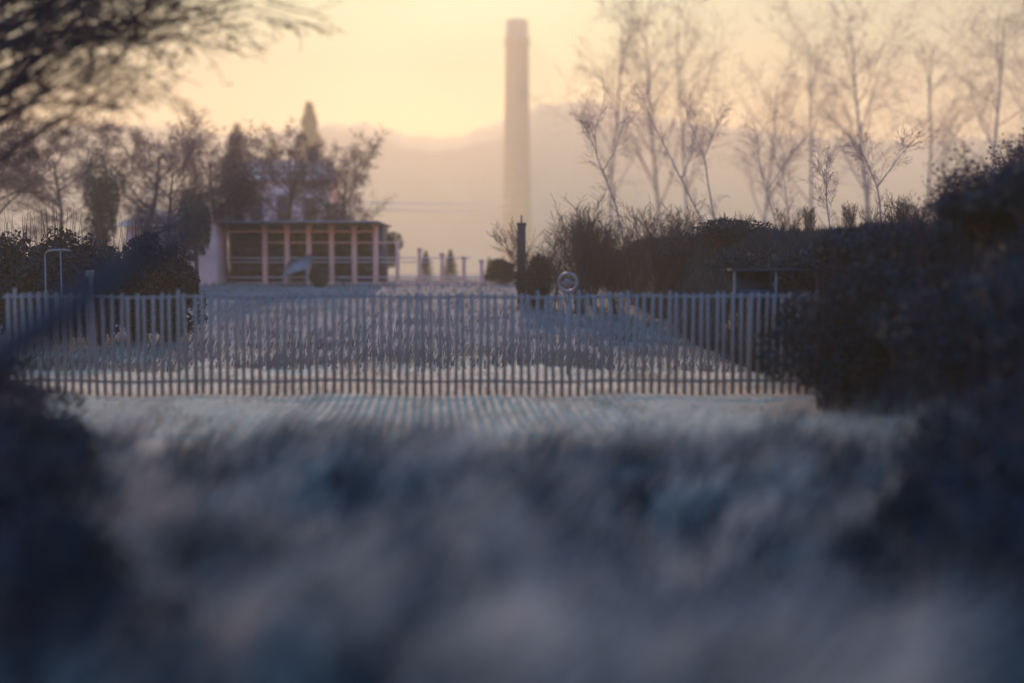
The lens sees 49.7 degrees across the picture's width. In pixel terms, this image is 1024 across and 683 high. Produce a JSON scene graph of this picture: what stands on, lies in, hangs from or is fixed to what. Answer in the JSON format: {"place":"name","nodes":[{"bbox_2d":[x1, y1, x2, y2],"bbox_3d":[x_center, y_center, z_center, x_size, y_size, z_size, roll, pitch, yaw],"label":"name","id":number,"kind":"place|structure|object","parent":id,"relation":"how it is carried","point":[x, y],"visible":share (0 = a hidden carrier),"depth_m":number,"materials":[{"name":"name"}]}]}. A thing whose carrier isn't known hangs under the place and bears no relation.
{"place":"outdoors","nodes":[
{"label":"outdoors","id":0,"kind":"place"},
{"bbox_2d":[0,100,1023,272],"bbox_3d":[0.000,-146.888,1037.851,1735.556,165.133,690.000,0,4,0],"label":"hills","id":1,"kind":"structure","parent":0,"point":[468,168],"depth_m":827.58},
{"bbox_2d":[0,0,1023,142],"label":"sky","id":2,"kind":"structure","parent":0,"point":[435,68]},
{"bbox_2d":[1,222,1023,676],"bbox_3d":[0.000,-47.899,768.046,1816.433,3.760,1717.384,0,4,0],"label":"ground","id":3,"kind":"structure","parent":0,"point":[639,398],"depth_m":17.80,"materials":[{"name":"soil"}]},
{"bbox_2d":[0,204,60,333],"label":"dense shrub","id":4,"kind":"object","parent":3,"relation":"on","point":[21,271],"visible":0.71,"depth_m":27.67,"materials":[{"name":"green plant"}]},
{"bbox_2d":[0,331,86,422],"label":"bramble bush","id":5,"kind":"object","parent":3,"relation":"on","point":[25,386],"visible":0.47,"depth_m":13.15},
{"bbox_2d":[0,116,90,242],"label":"spreading tree","id":6,"kind":"object","parent":3,"relation":"on","point":[26,168],"visible":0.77,"depth_m":51.43,"materials":[{"name":"brown plant"}]},
{"bbox_2d":[0,354,105,490],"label":"bramble bush","id":7,"kind":"object","parent":3,"relation":"on","point":[76,433],"visible":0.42,"depth_m":8.99,"materials":[{"name":"plant"}]},
{"bbox_2d":[44,249,70,352],"bbox_3d":[-9.833,-0.660,24.006,0.578,2.697,0.044,0,4,0],"label":"hoop frame","id":8,"kind":"object","parent":3,"relation":"on","point":[60,250],"visible":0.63,"depth_m":23.93,"materials":[{"name":"white metal"}]},
{"bbox_2d":[31,202,86,342],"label":"dense shrub","id":9,"kind":"object","parent":3,"relation":"on","point":[42,248],"visible":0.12,"depth_m":29.68,"materials":[{"name":"green plant"}]},
{"bbox_2d":[0,425,123,536],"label":"bramble bush","id":10,"kind":"object","parent":3,"relation":"on","point":[19,481],"visible":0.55,"depth_m":6.75,"materials":[{"name":"plant"}]},
{"bbox_2d":[0,119,131,242],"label":"spreading tree","id":11,"kind":"object","parent":3,"relation":"on","point":[30,196],"visible":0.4,"depth_m":64.25,"materials":[{"name":"brown plant"}]},
{"bbox_2d":[62,216,128,346],"bbox_3d":[-10.983,-1.502,29.129,1.650,3.568,1.570,-2,4,-24],"label":"dense shrub","id":12,"kind":"object","parent":3,"relation":"on","point":[72,258],"visible":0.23,"depth_m":28.79,"materials":[{"name":"green plant"}]},
{"bbox_2d":[0,490,200,682],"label":"bramble bush","id":13,"kind":"object","parent":3,"relation":"on","point":[68,560],"visible":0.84,"depth_m":4.91,"materials":[{"name":"plant"}]},
{"bbox_2d":[81,147,126,249],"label":"evergreen tree","id":14,"kind":"object","parent":3,"relation":"on","point":[101,195],"visible":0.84,"depth_m":57.24,"materials":[{"name":"green plant"}]},
{"bbox_2d":[107,214,159,339],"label":"dense shrub","id":15,"kind":"object","parent":3,"relation":"on","point":[132,288],"visible":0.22,"depth_m":30.60,"materials":[{"name":"green plant"}]},
{"bbox_2d":[0,134,297,378],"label":"leaning bough","id":16,"kind":"object","parent":3,"relation":"on","point":[23,338],"visible":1,"depth_m":4.67,"materials":[{"name":"plant"}]},
{"bbox_2d":[118,210,182,274],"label":"house","id":17,"kind":"structure","parent":3,"relation":"on","point":[130,229],"depth_m":77.67,"materials":[{"name":"paint"}]},
{"bbox_2d":[23,107,278,255],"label":"spreading tree","id":18,"kind":"object","parent":3,"relation":"on","point":[137,143],"visible":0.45,"depth_m":73.62,"materials":[{"name":"brown plant"}]},
{"bbox_2d":[133,228,207,341],"bbox_3d":[-9.136,-1.504,29.800,1.674,3.323,1.837,2,4,33],"label":"dense shrub","id":19,"kind":"object","parent":3,"relation":"on","point":[173,281],"visible":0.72,"depth_m":29.48,"materials":[{"name":"green plant"}]},
{"bbox_2d":[0,0,345,179],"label":"overhanging tree","id":20,"kind":"object","parent":3,"relation":"on","point":[29,39],"visible":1,"depth_m":12.55,"materials":[{"name":"brown plant"}]},
{"bbox_2d":[108,125,240,253],"bbox_3d":[-17.173,-6.787,56.552,6.828,8.189,5.640,-2,4,-28],"label":"spreading tree","id":21,"kind":"object","parent":3,"relation":"on","point":[197,181],"visible":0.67,"depth_m":55.58,"materials":[{"name":"brown plant"}]},
{"bbox_2d":[176,187,211,291],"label":"evergreen tree","id":22,"kind":"object","parent":3,"relation":"on","point":[192,205],"visible":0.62,"depth_m":49.37,"materials":[{"name":"green plant"}]},
{"bbox_2d":[117,105,297,281],"bbox_3d":[-16.578,-7.841,61.323,10.241,9.620,6.556,-2,4,-28],"label":"spreading tree","id":23,"kind":"object","parent":3,"relation":"on","point":[233,156],"visible":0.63,"depth_m":60.70,"materials":[{"name":"brown plant"}]},
{"bbox_2d":[198,122,253,272],"bbox_3d":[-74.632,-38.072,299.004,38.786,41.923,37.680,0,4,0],"label":"conifer tree","id":24,"kind":"object","parent":3,"relation":"on","point":[237,125],"visible":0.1,"depth_m":296.11,"materials":[{"name":"green plant"}]},
{"bbox_2d":[214,152,265,230],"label":"evergreen tree","id":25,"kind":"object","parent":3,"relation":"on","point":[250,203],"visible":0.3,"depth_m":63.40,"materials":[{"name":"green plant"}]},
{"bbox_2d":[264,137,282,159],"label":"conifer tree","id":26,"kind":"object","parent":3,"relation":"on","point":[272,146],"visible":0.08,"depth_m":316.31,"materials":[{"name":"green plant"}]},
{"bbox_2d":[243,149,340,220],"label":"house","id":27,"kind":"structure","parent":3,"relation":"on","point":[280,192],"depth_m":87.49,"materials":[{"name":"paint"}]},
{"bbox_2d":[293,206,510,211],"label":"overhead cable","id":28,"kind":"object","parent":27,"relation":"attached to","point":[426,210],"visible":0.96,"depth_m":177.77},
{"bbox_2d":[294,200,510,203],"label":"overhead cable","id":29,"kind":"object","parent":27,"relation":"attached to","point":[426,203],"visible":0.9,"depth_m":177.72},
{"bbox_2d":[282,253,311,285],"bbox_3d":[-11.292,-3.574,58.155,1.300,2.150,1.530,0,4,0],"label":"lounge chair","id":30,"kind":"object","parent":3,"relation":"on","point":[299,264],"visible":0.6,"depth_m":58.02,"materials":[{"name":"wood"}]},
{"bbox_2d":[241,116,376,220],"bbox_3d":[-12.281,-8.309,65.518,7.593,9.922,9.191,-2,4,-26],"label":"spreading tree","id":31,"kind":"object","parent":3,"relation":"on","point":[304,184],"visible":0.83,"depth_m":64.29,"materials":[{"name":"brown plant"}]},
{"bbox_2d":[290,101,341,206],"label":"conifer tree","id":32,"kind":"object","parent":3,"relation":"on","point":[309,124],"visible":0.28,"depth_m":305.38,"materials":[{"name":"green plant"}]},
{"bbox_2d":[308,266,328,286],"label":"dense shrub","id":33,"kind":"object","parent":3,"relation":"on","point":[318,277],"visible":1,"depth_m":55.71,"materials":[{"name":"green plant"}]},
{"bbox_2d":[308,198,352,220],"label":"evergreen tree","id":34,"kind":"object","parent":3,"relation":"on","point":[323,205],"visible":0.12,"depth_m":69.40,"materials":[{"name":"green plant"}]},
{"bbox_2d":[187,221,487,285],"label":"pavilion","id":35,"kind":"structure","parent":3,"relation":"on","point":[351,251],"depth_m":60.57,"materials":[{"name":"paint"}]},
{"bbox_2d":[232,243,261,256],"bbox_3d":[-14.433,-5.019,60.625,1.836,0.800,0.080,0,4,0],"label":"window","id":36,"kind":"structure","parent":35,"relation":"in","point":[256,252],"depth_m":60.61,"materials":[{"name":"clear glass"}]},
{"bbox_2d":[232,233,261,240],"bbox_3d":[-14.433,-5.729,60.580,1.836,0.444,0.080,0,4,0],"label":"window","id":37,"kind":"structure","parent":35,"relation":"in","point":[235,236],"depth_m":60.57,"materials":[{"name":"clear glass"}]},
{"bbox_2d":[232,263,262,276],"bbox_3d":[-14.433,-3.932,60.693,1.836,0.756,0.080,0,4,0],"label":"window","id":38,"kind":"structure","parent":35,"relation":"in","point":[256,271],"depth_m":60.68,"materials":[{"name":"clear glass"}]},
{"bbox_2d":[271,243,283,256],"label":"window","id":39,"kind":"structure","parent":35,"relation":"in","point":[277,249],"depth_m":60.61,"materials":[{"name":"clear glass"}]},
{"bbox_2d":[271,263,284,276],"bbox_3d":[-12.756,-3.932,60.693,0.880,0.756,0.080,0,4,0],"label":"window","id":40,"kind":"structure","parent":35,"relation":"in","point":[277,269],"depth_m":60.68,"materials":[{"name":"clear glass"}]},
{"bbox_2d":[293,243,305,256],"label":"window","id":41,"kind":"structure","parent":35,"relation":"in","point":[299,249],"depth_m":60.61,"materials":[{"name":"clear glass"}]},
{"bbox_2d":[314,243,328,256],"bbox_3d":[-10.367,-5.019,60.625,0.902,0.800,0.080,0,4,0],"label":"window","id":42,"kind":"structure","parent":35,"relation":"in","point":[321,249],"depth_m":60.61,"materials":[{"name":"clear glass"}]},
{"bbox_2d":[314,233,328,240],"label":"window","id":43,"kind":"structure","parent":35,"relation":"in","point":[317,236],"depth_m":60.57,"materials":[{"name":"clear glass"}]},
{"bbox_2d":[337,233,350,240],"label":"window","id":44,"kind":"structure","parent":35,"relation":"in","point":[340,236],"depth_m":60.57,"materials":[{"name":"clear glass"}]},
{"bbox_2d":[337,263,351,276],"bbox_3d":[-9.144,-3.932,60.693,0.902,0.756,0.080,0,4,0],"label":"window","id":45,"kind":"structure","parent":35,"relation":"in","point":[343,269],"depth_m":60.68,"materials":[{"name":"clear glass"}]},
{"bbox_2d":[337,243,351,256],"bbox_3d":[-9.144,-5.019,60.625,0.902,0.800,0.080,0,4,0],"label":"window","id":46,"kind":"structure","parent":35,"relation":"in","point":[343,249],"depth_m":60.61,"materials":[{"name":"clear glass"}]},
{"bbox_2d":[359,263,372,276],"bbox_3d":[-7.956,-3.932,60.693,0.836,0.756,0.080,0,4,0],"label":"window","id":47,"kind":"structure","parent":35,"relation":"in","point":[365,269],"depth_m":60.68,"materials":[{"name":"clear glass"}]},
{"bbox_2d":[359,243,372,256],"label":"window","id":48,"kind":"structure","parent":35,"relation":"in","point":[365,249],"depth_m":60.61,"materials":[{"name":"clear glass"}]},
{"bbox_2d":[359,233,372,240],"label":"window","id":49,"kind":"structure","parent":35,"relation":"in","point":[362,236],"depth_m":60.57,"materials":[{"name":"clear glass"}]},
{"bbox_2d":[279,122,395,220],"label":"spreading tree","id":50,"kind":"object","parent":3,"relation":"on","point":[365,163],"visible":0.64,"depth_m":70.45,"materials":[{"name":"brown plant"}]},
{"bbox_2d":[26,278,746,371],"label":"field grass","id":51,"kind":"structure","parent":3,"relation":"on","point":[403,358],"depth_m":29.49,"materials":[{"name":"plant"}]},
{"bbox_2d":[388,230,404,268],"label":"evergreen tree","id":52,"kind":"object","parent":3,"relation":"on","point":[391,246],"visible":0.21,"depth_m":65.43,"materials":[{"name":"green plant"}]},
{"bbox_2d":[3,288,817,396],"bbox_3d":[-1.650,0.048,18.068,13.300,1.840,0.160,0,4,0],"label":"bar fence","id":53,"kind":"object","parent":3,"relation":"on","point":[58,380],"visible":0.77,"depth_m":18.03,"materials":[{"name":"paint"}]},
{"bbox_2d":[416,250,435,278],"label":"conifer tree","id":54,"kind":"object","parent":3,"relation":"on","point":[425,264],"visible":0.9,"depth_m":91.62,"materials":[{"name":"green plant"}]},
{"bbox_2d":[439,249,460,279],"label":"conifer tree","id":55,"kind":"object","parent":3,"relation":"on","point":[451,263],"visible":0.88,"depth_m":87.63,"materials":[{"name":"green plant"}]},
{"bbox_2d":[483,257,515,283],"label":"dense shrub","id":56,"kind":"object","parent":3,"relation":"on","point":[491,275],"visible":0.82,"depth_m":59.68,"materials":[{"name":"green plant"}]},
{"bbox_2d":[0,373,1023,682],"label":"meadow grass","id":57,"kind":"structure","parent":3,"relation":"on","point":[448,559],"depth_m":6.54,"materials":[{"name":"plant"}]},
{"bbox_2d":[500,18,533,269],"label":"chimney tower","id":58,"kind":"structure","parent":3,"relation":"on","point":[516,188],"depth_m":588.85,"materials":[{"name":"concrete"}]},
{"bbox_2d":[517,215,525,302],"bbox_3d":[0.383,-3.188,44.889,0.400,3.852,0.400,0,4,0],"label":"flue stack","id":59,"kind":"object","parent":3,"relation":"on","point":[523,226],"visible":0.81,"depth_m":44.67,"materials":[{"name":"metal"}]},
{"bbox_2d":[514,248,554,306],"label":"dense shrub","id":60,"kind":"object","parent":3,"relation":"on","point":[532,301],"visible":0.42,"depth_m":42.57,"materials":[{"name":"green plant"}]},
{"bbox_2d":[486,202,590,307],"bbox_3d":[1.276,-3.214,42.255,4.808,4.231,3.432,-1,4,-11],"label":"bare shrub","id":61,"kind":"object","parent":3,"relation":"on","point":[528,271],"visible":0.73,"depth_m":41.90,"materials":[{"name":"brown plant"}]},
{"bbox_2d":[557,272,577,374],"bbox_3d":[1.083,-0.250,21.526,0.410,2.202,0.057,0,4,0],"label":"ring sign","id":62,"kind":"object","parent":3,"relation":"on","point":[567,282],"visible":0.96,"depth_m":21.46,"materials":[{"name":"white metal"}]},
{"bbox_2d":[528,191,619,313],"bbox_3d":[2.333,-3.185,40.240,3.639,4.764,4.966,1,4,10],"label":"bare shrub","id":63,"kind":"object","parent":3,"relation":"on","point":[581,271],"visible":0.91,"depth_m":39.60,"materials":[{"name":"brown plant"}]},
{"bbox_2d":[554,216,619,305],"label":"bare shrub","id":64,"kind":"object","parent":3,"relation":"on","point":[595,293],"visible":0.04,"depth_m":42.82,"materials":[{"name":"brown plant"}]},
{"bbox_2d":[568,203,653,312],"bbox_3d":[3.549,-2.967,39.956,3.250,4.287,2.382,1,4,20],"label":"bare shrub","id":65,"kind":"object","parent":3,"relation":"on","point":[612,279],"visible":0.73,"depth_m":39.92,"materials":[{"name":"brown plant"}]},
{"bbox_2d":[568,69,654,303],"bbox_3d":[3.887,-6.017,43.700,3.444,9.519,1.846,1,4,10],"label":"leaning sapling","id":66,"kind":"object","parent":3,"relation":"on","point":[588,131],"visible":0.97,"depth_m":43.58,"materials":[{"name":"brown plant"}]},
{"bbox_2d":[513,0,725,243],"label":"bare tree","id":67,"kind":"object","parent":3,"relation":"on","point":[612,169],"visible":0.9,"depth_m":126.89,"materials":[{"name":"brown plant"}]},
{"bbox_2d":[617,219,665,304],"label":"bare shrub","id":68,"kind":"object","parent":3,"relation":"on","point":[640,273],"visible":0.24,"depth_m":43.82,"materials":[{"name":"brown plant"}]},
{"bbox_2d":[588,194,704,308],"bbox_3d":[5.084,-3.106,39.568,4.330,4.327,4.013,1,4,18],"label":"bare shrub","id":69,"kind":"object","parent":3,"relation":"on","point":[660,261],"visible":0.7,"depth_m":39.43,"materials":[{"name":"brown plant"}]},
{"bbox_2d":[574,0,744,236],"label":"bare tree","id":70,"kind":"object","parent":3,"relation":"on","point":[658,204],"visible":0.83,"depth_m":137.77,"materials":[{"name":"brown plant"}]},
{"bbox_2d":[619,67,714,223],"bbox_3d":[6.700,-7.912,47.437,4.292,7.890,2.415,0,4,0],"label":"leaning sapling","id":71,"kind":"object","parent":3,"relation":"on","point":[665,153],"visible":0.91,"depth_m":47.55,"materials":[{"name":"brown plant"}]},
{"bbox_2d":[656,211,693,262],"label":"bare shrub","id":72,"kind":"object","parent":3,"relation":"on","point":[672,229],"visible":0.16,"depth_m":41.71,"materials":[{"name":"brown plant"}]},
{"bbox_2d":[656,229,703,262],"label":"bramble bush","id":73,"kind":"object","parent":3,"relation":"on","point":[686,252],"visible":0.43,"depth_m":37.68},
{"bbox_2d":[634,0,745,231],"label":"bare tree","id":74,"kind":"object","parent":3,"relation":"on","point":[701,93],"visible":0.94,"depth_m":121.25,"materials":[{"name":"brown plant"}]},
{"bbox_2d":[676,92,735,219],"bbox_3d":[7.974,-6.993,45.511,2.572,6.669,2.086,0,4,0],"label":"leaning sapling","id":75,"kind":"object","parent":3,"relation":"on","point":[705,164],"visible":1,"depth_m":45.52,"materials":[{"name":"brown plant"}]},
{"bbox_2d":[679,212,773,246],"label":"bramble bush","id":76,"kind":"object","parent":3,"relation":"on","point":[722,232],"visible":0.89,"depth_m":32.55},
{"bbox_2d":[725,281,799,325],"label":"bramble bush","id":77,"kind":"object","parent":3,"relation":"on","point":[763,307],"visible":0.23,"depth_m":24.17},
{"bbox_2d":[727,269,806,378],"bbox_3d":[4.736,-0.227,20.656,1.363,2.250,0.540,0,4,0],"label":"field shelter","id":78,"kind":"object","parent":3,"relation":"on","point":[749,281],"visible":0.62,"depth_m":20.72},
{"bbox_2d":[695,28,844,225],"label":"bare tree","id":79,"kind":"object","parent":3,"relation":"on","point":[772,141],"visible":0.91,"depth_m":130.53,"materials":[{"name":"brown plant"}]},
{"bbox_2d":[734,102,821,226],"bbox_3d":[11.977,-7.412,49.776,3.982,6.641,2.093,0,4,0],"label":"leaning sapling","id":80,"kind":"object","parent":3,"relation":"on","point":[757,142],"visible":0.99,"depth_m":49.61,"materials":[{"name":"brown plant"}]},
{"bbox_2d":[758,125,809,228],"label":"leaning sapling","id":81,"kind":"object","parent":3,"relation":"on","point":[785,190],"visible":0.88,"depth_m":51.64,"materials":[{"name":"brown plant"}]},
{"bbox_2d":[772,204,804,229],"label":"bare shrub","id":82,"kind":"object","parent":3,"relation":"on","point":[784,222],"visible":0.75,"depth_m":32.71,"materials":[{"name":"brown plant"}]},
{"bbox_2d":[769,244,831,301],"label":"bramble bush","id":83,"kind":"object","parent":3,"relation":"on","point":[785,278],"visible":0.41,"depth_m":21.16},
{"bbox_2d":[799,204,819,228],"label":"bare shrub","id":84,"kind":"object","parent":3,"relation":"on","point":[810,217],"visible":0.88,"depth_m":30.81,"materials":[{"name":"brown plant"}]},
{"bbox_2d":[714,0,905,224],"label":"bare tree","id":85,"kind":"object","parent":3,"relation":"on","point":[811,143],"visible":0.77,"depth_m":147.58,"materials":[{"name":"brown plant"}]},
{"bbox_2d":[794,137,838,229],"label":"leaning sapling","id":86,"kind":"object","parent":3,"relation":"on","point":[826,183],"visible":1,"depth_m":33.82,"materials":[{"name":"brown plant"}]},
{"bbox_2d":[614,212,1023,425],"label":"bank grass","id":87,"kind":"structure","parent":3,"relation":"on","point":[769,240],"depth_m":17.36,"materials":[{"name":"plant"}]},
{"bbox_2d":[754,243,896,411],"bbox_3d":[4.694,-0.152,16.247,2.107,2.626,1.868,0,4,0],"label":"bramble bush","id":88,"kind":"object","parent":3,"relation":"on","point":[829,353],"visible":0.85,"depth_m":16.08,"materials":[{"name":"plant"}]},
{"bbox_2d":[835,201,858,228],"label":"bare shrub","id":89,"kind":"object","parent":3,"relation":"on","point":[846,217],"visible":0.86,"depth_m":28.79,"materials":[{"name":"brown plant"}]},
{"bbox_2d":[812,210,909,290],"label":"bramble bush","id":90,"kind":"object","parent":3,"relation":"on","point":[824,243],"visible":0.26,"depth_m":18.42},
{"bbox_2d":[856,200,884,225],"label":"bare shrub","id":91,"kind":"object","parent":3,"relation":"on","point":[862,212],"visible":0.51,"depth_m":26.84,"materials":[{"name":"brown plant"}]},
{"bbox_2d":[777,0,979,220],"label":"bare tree","id":92,"kind":"object","parent":3,"relation":"on","point":[866,189],"visible":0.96,"depth_m":117.41,"materials":[{"name":"brown plant"}]},
{"bbox_2d":[834,118,943,222],"bbox_3d":[12.639,-5.352,37.655,3.424,4.422,1.765,0,4,0],"label":"leaning sapling","id":93,"kind":"object","parent":3,"relation":"on","point":[869,168],"visible":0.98,"depth_m":37.63,"materials":[{"name":"brown plant"}]},
{"bbox_2d":[829,209,950,279],"bbox_3d":[5.980,-1.459,16.725,2.176,1.080,2.118,0,4,0],"label":"bramble bush","id":94,"kind":"object","parent":3,"relation":"on","point":[891,239],"visible":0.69,"depth_m":16.48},
{"bbox_2d":[874,189,920,224],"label":"bare shrub","id":95,"kind":"object","parent":3,"relation":"on","point":[896,211],"visible":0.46,"depth_m":25.78,"materials":[{"name":"brown plant"}]},
{"bbox_2d":[894,200,935,222],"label":"bare shrub","id":96,"kind":"object","parent":3,"relation":"on","point":[921,212],"visible":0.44,"depth_m":24.85,"materials":[{"name":"brown plant"}]},
{"bbox_2d":[842,475,1023,682],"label":"bramble bush","id":97,"kind":"object","parent":3,"relation":"on","point":[989,511],"visible":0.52,"depth_m":5.07,"materials":[{"name":"plant"}]},
{"bbox_2d":[858,0,1011,217],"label":"bare tree","id":98,"kind":"object","parent":3,"relation":"on","point":[929,85],"visible":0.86,"depth_m":122.74,"materials":[{"name":"brown plant"}]},
{"bbox_2d":[868,400,1023,562],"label":"bramble bush","id":99,"kind":"object","parent":3,"relation":"on","point":[1002,464],"visible":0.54,"depth_m":7.00,"materials":[{"name":"plant"}]},
{"bbox_2d":[868,245,1023,409],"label":"bramble bush","id":100,"kind":"object","parent":3,"relation":"on","point":[945,335],"visible":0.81,"depth_m":11.92,"materials":[{"name":"plant"}]},
{"bbox_2d":[874,0,1023,178],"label":"bare tree","id":101,"kind":"object","parent":3,"relation":"on","point":[995,137],"visible":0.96,"depth_m":110.52,"materials":[{"name":"brown plant"}]},
{"bbox_2d":[913,141,996,219],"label":"leafy bush","id":102,"kind":"object","parent":3,"relation":"on","point":[949,187],"visible":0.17,"depth_m":18.28,"materials":[{"name":"green plant"}]},
{"bbox_2d":[888,333,1023,470],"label":"bramble bush","id":103,"kind":"object","parent":3,"relation":"on","point":[1014,407],"visible":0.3,"depth_m":9.31,"materials":[{"name":"plant"}]},
{"bbox_2d":[930,183,1014,241],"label":"bramble bush","id":104,"kind":"object","parent":3,"relation":"on","point":[947,206],"visible":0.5,"depth_m":14.23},
{"bbox_2d":[922,135,1023,194],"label":"leafy bush","id":105,"kind":"object","parent":3,"relation":"on","point":[1021,156],"visible":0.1,"depth_m":15.80,"materials":[{"name":"green plant"}]},
{"bbox_2d":[951,143,1023,226],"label":"bramble bush","id":106,"kind":"object","parent":3,"relation":"on","point":[1009,186],"visible":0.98,"depth_m":13.33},
{"bbox_2d":[953,0,1023,159],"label":"bare tree","id":107,"kind":"object","parent":3,"relation":"on","point":[1016,70],"visible":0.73,"depth_m":118.86,"materials":[{"name":"brown plant"}]},
{"bbox_2d":[975,116,1023,178],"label":"leafy bush","id":108,"kind":"object","parent":3,"relation":"on","point":[1012,154],"visible":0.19,"depth_m":21.15,"materials":[{"name":"green plant"}]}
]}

